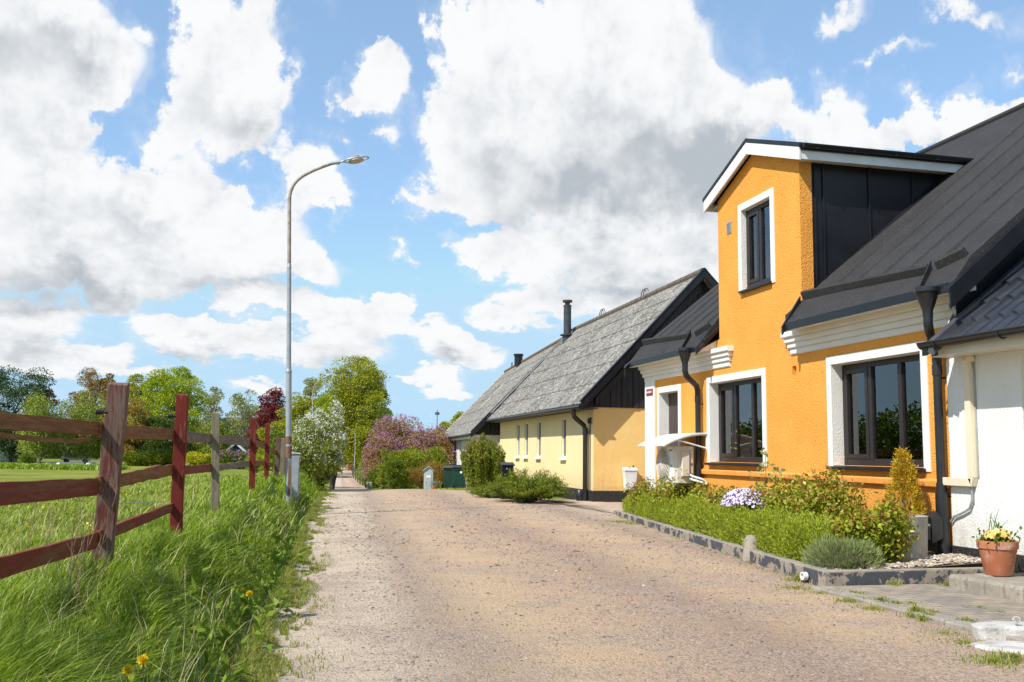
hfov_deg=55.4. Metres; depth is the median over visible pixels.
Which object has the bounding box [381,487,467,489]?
border grass
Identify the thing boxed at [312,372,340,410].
street lamp
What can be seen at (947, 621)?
pavement kerb
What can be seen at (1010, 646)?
stone slab
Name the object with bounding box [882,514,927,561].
concrete planter
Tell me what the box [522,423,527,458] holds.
window
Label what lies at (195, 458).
forsythia bush
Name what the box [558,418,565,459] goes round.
window
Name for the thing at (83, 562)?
grass
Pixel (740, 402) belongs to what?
window
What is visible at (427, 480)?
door
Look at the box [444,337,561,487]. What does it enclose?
white cottage
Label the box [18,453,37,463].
green bush
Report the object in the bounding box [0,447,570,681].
ground
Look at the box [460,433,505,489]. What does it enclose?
upright yew
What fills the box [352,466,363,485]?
rail fence
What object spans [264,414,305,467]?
lilac bush
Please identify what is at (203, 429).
shade tree
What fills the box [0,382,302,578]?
wooden fence
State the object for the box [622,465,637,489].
wall bin
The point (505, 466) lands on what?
letterbox
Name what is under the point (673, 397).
door
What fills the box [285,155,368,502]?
street lamp
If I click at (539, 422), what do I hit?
window
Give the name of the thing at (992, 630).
stone slab
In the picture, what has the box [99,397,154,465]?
cherry tree
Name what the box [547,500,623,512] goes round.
driveway
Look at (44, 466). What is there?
rough grass
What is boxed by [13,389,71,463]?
weeping birch
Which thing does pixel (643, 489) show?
rose bush
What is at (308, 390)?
ash tree
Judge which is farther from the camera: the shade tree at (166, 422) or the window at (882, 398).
the shade tree at (166, 422)
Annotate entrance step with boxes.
[949,572,1023,602]
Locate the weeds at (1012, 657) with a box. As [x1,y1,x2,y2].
[600,516,1023,671]
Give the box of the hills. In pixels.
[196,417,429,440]
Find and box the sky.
[0,0,1023,431]
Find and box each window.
[514,424,519,458]
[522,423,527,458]
[534,421,540,458]
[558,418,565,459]
[705,378,762,466]
[738,200,771,293]
[826,354,925,471]
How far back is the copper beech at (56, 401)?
190.70 m
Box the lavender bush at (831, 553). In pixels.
[799,532,888,569]
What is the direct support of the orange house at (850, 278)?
on the ground at (6, 475)
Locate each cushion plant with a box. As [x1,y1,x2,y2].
[482,491,498,497]
[512,496,536,502]
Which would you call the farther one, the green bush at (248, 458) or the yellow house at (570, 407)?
the green bush at (248, 458)
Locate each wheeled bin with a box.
[441,465,453,488]
[451,465,465,487]
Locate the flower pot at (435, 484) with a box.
[430,480,441,488]
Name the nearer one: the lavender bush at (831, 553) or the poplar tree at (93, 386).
the lavender bush at (831, 553)
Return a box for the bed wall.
[614,510,983,585]
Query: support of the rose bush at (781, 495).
on the flower bed soil
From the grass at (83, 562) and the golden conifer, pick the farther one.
the golden conifer
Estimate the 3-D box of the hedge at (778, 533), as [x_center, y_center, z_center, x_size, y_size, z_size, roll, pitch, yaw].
[3.079,2.767,15.751,1.046,0.648,10.364,1,-7,-4]
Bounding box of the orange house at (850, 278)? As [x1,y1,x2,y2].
[624,102,1023,554]
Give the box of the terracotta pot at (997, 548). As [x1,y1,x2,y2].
[971,510,1021,575]
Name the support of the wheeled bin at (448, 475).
on the ground at (6, 475)
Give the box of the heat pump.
[656,446,707,485]
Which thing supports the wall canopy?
attached to the orange house at (850, 278)
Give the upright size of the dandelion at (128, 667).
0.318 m
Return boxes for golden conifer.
[881,445,927,514]
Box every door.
[425,472,431,488]
[668,392,677,486]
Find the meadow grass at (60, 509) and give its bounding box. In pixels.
[0,473,263,555]
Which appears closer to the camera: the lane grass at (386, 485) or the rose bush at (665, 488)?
the rose bush at (665, 488)
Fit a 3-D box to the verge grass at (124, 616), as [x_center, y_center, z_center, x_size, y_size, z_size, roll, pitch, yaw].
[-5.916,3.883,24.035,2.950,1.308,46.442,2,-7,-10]
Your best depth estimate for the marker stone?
43.71 m
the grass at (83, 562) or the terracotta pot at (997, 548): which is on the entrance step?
the terracotta pot at (997, 548)
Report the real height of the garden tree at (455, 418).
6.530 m
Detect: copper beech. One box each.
[23,389,60,460]
[244,386,285,450]
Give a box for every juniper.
[466,484,495,496]
[479,467,573,501]
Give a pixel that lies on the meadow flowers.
(86, 499)
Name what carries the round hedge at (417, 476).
on the ground at (6, 475)
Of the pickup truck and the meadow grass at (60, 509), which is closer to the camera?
the meadow grass at (60, 509)
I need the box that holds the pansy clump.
[720,488,764,512]
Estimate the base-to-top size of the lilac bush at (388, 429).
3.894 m
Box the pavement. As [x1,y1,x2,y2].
[829,584,1023,622]
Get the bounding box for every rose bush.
[622,475,657,509]
[645,469,706,507]
[695,483,740,508]
[733,479,775,513]
[756,472,811,515]
[787,463,871,524]
[826,489,923,562]
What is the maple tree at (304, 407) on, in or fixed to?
on the ground at (6, 475)
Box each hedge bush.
[375,447,390,488]
[387,448,422,488]
[406,445,448,488]
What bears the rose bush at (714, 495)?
on the flower bed soil
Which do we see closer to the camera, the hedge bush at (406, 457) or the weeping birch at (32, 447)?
the hedge bush at (406, 457)
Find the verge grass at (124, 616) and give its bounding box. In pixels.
[0,469,331,681]
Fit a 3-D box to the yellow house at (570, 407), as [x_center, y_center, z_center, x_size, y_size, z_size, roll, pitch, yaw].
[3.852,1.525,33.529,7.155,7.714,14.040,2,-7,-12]
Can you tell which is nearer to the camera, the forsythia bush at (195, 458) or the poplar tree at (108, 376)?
the forsythia bush at (195, 458)
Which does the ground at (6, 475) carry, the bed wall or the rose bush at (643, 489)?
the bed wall
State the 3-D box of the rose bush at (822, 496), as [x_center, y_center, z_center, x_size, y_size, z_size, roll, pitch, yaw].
[3.912,2.056,12.069,0.962,1.078,1.372,-1,-7,13]
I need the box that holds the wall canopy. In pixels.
[638,433,707,449]
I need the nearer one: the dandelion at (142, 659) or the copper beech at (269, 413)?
the dandelion at (142, 659)
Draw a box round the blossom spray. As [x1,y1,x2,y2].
[323,399,348,488]
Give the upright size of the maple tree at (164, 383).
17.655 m
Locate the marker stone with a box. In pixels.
[367,482,371,488]
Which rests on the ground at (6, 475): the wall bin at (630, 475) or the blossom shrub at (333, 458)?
the blossom shrub at (333, 458)
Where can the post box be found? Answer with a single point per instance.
(428, 475)
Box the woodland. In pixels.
[19,420,262,458]
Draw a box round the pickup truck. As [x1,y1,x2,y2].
[61,453,91,462]
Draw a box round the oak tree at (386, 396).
[359,391,392,434]
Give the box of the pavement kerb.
[811,586,1023,641]
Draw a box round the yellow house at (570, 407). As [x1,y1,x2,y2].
[486,267,717,501]
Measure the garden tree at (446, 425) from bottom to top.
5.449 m
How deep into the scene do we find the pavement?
8.71 m
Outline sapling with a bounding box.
[748,447,785,495]
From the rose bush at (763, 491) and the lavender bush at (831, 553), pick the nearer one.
the lavender bush at (831, 553)
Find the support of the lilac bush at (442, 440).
on the ground at (6, 475)
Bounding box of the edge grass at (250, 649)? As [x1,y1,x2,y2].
[208,491,350,681]
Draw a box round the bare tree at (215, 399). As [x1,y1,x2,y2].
[196,387,228,446]
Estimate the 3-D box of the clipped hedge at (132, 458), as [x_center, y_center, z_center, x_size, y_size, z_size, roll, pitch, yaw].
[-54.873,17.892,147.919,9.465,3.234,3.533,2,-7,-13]
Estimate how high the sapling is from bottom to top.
1.272 m
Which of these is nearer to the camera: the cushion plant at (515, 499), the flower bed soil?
the flower bed soil
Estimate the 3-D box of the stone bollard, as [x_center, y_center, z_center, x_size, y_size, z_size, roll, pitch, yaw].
[2.946,2.604,11.955,0.237,0.449,0.222,-1,-7,10]
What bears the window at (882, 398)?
in the orange house at (850, 278)
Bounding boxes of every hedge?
[122,449,172,465]
[404,461,444,488]
[621,486,842,562]
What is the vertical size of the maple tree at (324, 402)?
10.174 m
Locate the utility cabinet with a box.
[291,453,300,502]
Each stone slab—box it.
[969,640,1023,654]
[971,621,1023,640]
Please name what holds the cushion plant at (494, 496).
on the ground at (6, 475)
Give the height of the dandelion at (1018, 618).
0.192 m
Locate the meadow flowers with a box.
[1,475,243,532]
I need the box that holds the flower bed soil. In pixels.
[625,509,982,568]
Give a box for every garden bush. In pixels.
[355,458,374,487]
[366,468,379,488]
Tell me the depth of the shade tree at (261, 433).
94.63 m
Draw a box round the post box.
[423,466,433,488]
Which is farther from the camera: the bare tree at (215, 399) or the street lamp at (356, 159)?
the bare tree at (215, 399)
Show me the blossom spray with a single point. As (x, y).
(333, 476)
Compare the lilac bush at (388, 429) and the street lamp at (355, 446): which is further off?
the street lamp at (355, 446)
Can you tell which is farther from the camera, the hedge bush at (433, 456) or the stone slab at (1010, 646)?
the hedge bush at (433, 456)
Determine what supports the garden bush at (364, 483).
on the ground at (6, 475)
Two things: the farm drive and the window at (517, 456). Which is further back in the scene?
the farm drive
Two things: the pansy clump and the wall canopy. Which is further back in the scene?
the wall canopy
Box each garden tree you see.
[435,421,450,434]
[449,411,463,424]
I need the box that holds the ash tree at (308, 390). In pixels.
[292,377,326,426]
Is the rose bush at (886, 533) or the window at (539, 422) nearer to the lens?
the rose bush at (886, 533)
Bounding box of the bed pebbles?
[825,553,981,569]
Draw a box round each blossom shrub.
[292,411,334,482]
[299,406,349,487]
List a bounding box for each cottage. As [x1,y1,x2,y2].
[227,445,247,454]
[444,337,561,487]
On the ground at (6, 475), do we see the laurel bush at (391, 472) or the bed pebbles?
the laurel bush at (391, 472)
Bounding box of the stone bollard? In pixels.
[743,535,760,561]
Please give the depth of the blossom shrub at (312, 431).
30.62 m
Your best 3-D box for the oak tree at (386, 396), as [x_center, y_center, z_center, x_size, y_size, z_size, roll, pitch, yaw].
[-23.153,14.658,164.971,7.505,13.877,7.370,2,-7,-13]
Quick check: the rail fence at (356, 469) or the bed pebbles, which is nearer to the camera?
the bed pebbles
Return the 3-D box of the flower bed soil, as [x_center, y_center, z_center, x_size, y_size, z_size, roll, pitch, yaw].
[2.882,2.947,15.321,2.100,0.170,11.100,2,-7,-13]
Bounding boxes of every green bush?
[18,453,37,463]
[195,446,220,463]
[244,451,264,472]
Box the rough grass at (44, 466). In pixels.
[0,462,130,470]
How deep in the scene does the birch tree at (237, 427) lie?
174.32 m
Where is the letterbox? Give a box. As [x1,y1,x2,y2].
[500,462,514,498]
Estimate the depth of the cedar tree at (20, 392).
164.51 m
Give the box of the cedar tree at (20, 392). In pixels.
[0,364,58,461]
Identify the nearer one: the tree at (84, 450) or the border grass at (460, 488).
the border grass at (460, 488)
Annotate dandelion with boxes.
[121,663,133,681]
[136,653,148,680]
[246,591,252,617]
[1012,616,1020,625]
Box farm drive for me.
[61,461,99,464]
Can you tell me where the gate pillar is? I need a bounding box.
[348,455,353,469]
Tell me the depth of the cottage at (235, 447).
159.94 m
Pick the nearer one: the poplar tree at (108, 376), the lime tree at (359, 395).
the lime tree at (359, 395)
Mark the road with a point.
(347, 485)
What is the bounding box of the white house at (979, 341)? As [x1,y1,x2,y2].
[916,257,1023,572]
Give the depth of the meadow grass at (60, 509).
14.41 m
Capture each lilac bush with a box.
[220,447,249,468]
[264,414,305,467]
[361,435,389,487]
[364,413,434,488]
[399,423,455,486]
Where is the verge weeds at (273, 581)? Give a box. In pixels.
[1,502,306,681]
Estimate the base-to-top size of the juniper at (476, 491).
0.440 m
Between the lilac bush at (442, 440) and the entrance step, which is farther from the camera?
the lilac bush at (442, 440)
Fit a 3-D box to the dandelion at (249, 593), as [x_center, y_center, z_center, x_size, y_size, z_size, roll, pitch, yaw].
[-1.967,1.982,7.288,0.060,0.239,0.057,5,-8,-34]
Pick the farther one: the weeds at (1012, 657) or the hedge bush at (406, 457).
the hedge bush at (406, 457)
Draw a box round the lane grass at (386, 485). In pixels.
[354,475,416,488]
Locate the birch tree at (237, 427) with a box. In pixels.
[220,390,263,451]
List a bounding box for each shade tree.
[124,414,198,465]
[189,420,234,452]
[256,420,282,472]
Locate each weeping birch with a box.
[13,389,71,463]
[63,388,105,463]
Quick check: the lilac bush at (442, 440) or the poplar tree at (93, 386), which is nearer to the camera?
the lilac bush at (442, 440)
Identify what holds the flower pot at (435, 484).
on the ground at (6, 475)
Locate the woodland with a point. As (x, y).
(61, 452)
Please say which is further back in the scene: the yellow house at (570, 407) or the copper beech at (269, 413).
the copper beech at (269, 413)
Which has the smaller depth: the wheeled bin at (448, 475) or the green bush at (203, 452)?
the wheeled bin at (448, 475)
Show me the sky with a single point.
(527, 157)
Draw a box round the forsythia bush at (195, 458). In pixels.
[186,450,210,464]
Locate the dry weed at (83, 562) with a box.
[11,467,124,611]
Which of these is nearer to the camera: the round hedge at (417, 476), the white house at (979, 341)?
the white house at (979, 341)
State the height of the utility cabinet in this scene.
1.097 m
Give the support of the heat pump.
attached to the orange house at (850, 278)
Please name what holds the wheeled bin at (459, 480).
on the ground at (6, 475)
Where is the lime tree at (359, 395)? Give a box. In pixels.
[314,355,393,469]
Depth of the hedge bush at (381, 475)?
43.40 m
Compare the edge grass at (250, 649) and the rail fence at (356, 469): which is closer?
the edge grass at (250, 649)
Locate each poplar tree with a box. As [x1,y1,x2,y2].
[66,367,115,460]
[95,373,113,446]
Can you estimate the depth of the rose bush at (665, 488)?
17.20 m
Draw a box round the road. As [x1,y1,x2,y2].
[263,464,1023,681]
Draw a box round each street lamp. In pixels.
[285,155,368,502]
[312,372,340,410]
[341,426,355,471]
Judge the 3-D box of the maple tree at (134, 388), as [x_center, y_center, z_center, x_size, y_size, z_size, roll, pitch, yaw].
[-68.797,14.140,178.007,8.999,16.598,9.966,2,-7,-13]
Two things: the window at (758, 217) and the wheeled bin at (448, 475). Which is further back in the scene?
the wheeled bin at (448, 475)
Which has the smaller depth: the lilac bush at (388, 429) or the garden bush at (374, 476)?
the garden bush at (374, 476)
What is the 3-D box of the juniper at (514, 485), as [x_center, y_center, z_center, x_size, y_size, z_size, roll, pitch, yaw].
[0.394,3.801,25.875,2.425,0.968,3.460,2,-7,-13]
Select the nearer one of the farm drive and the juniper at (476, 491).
the juniper at (476, 491)
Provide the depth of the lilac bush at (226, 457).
139.01 m
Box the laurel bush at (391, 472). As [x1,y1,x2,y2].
[384,459,405,488]
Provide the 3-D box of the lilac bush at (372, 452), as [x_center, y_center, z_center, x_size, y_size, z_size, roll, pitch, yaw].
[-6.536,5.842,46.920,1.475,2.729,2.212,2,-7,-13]
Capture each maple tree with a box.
[126,373,157,441]
[127,365,212,447]
[277,395,314,432]
[313,393,342,443]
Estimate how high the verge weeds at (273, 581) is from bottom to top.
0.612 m

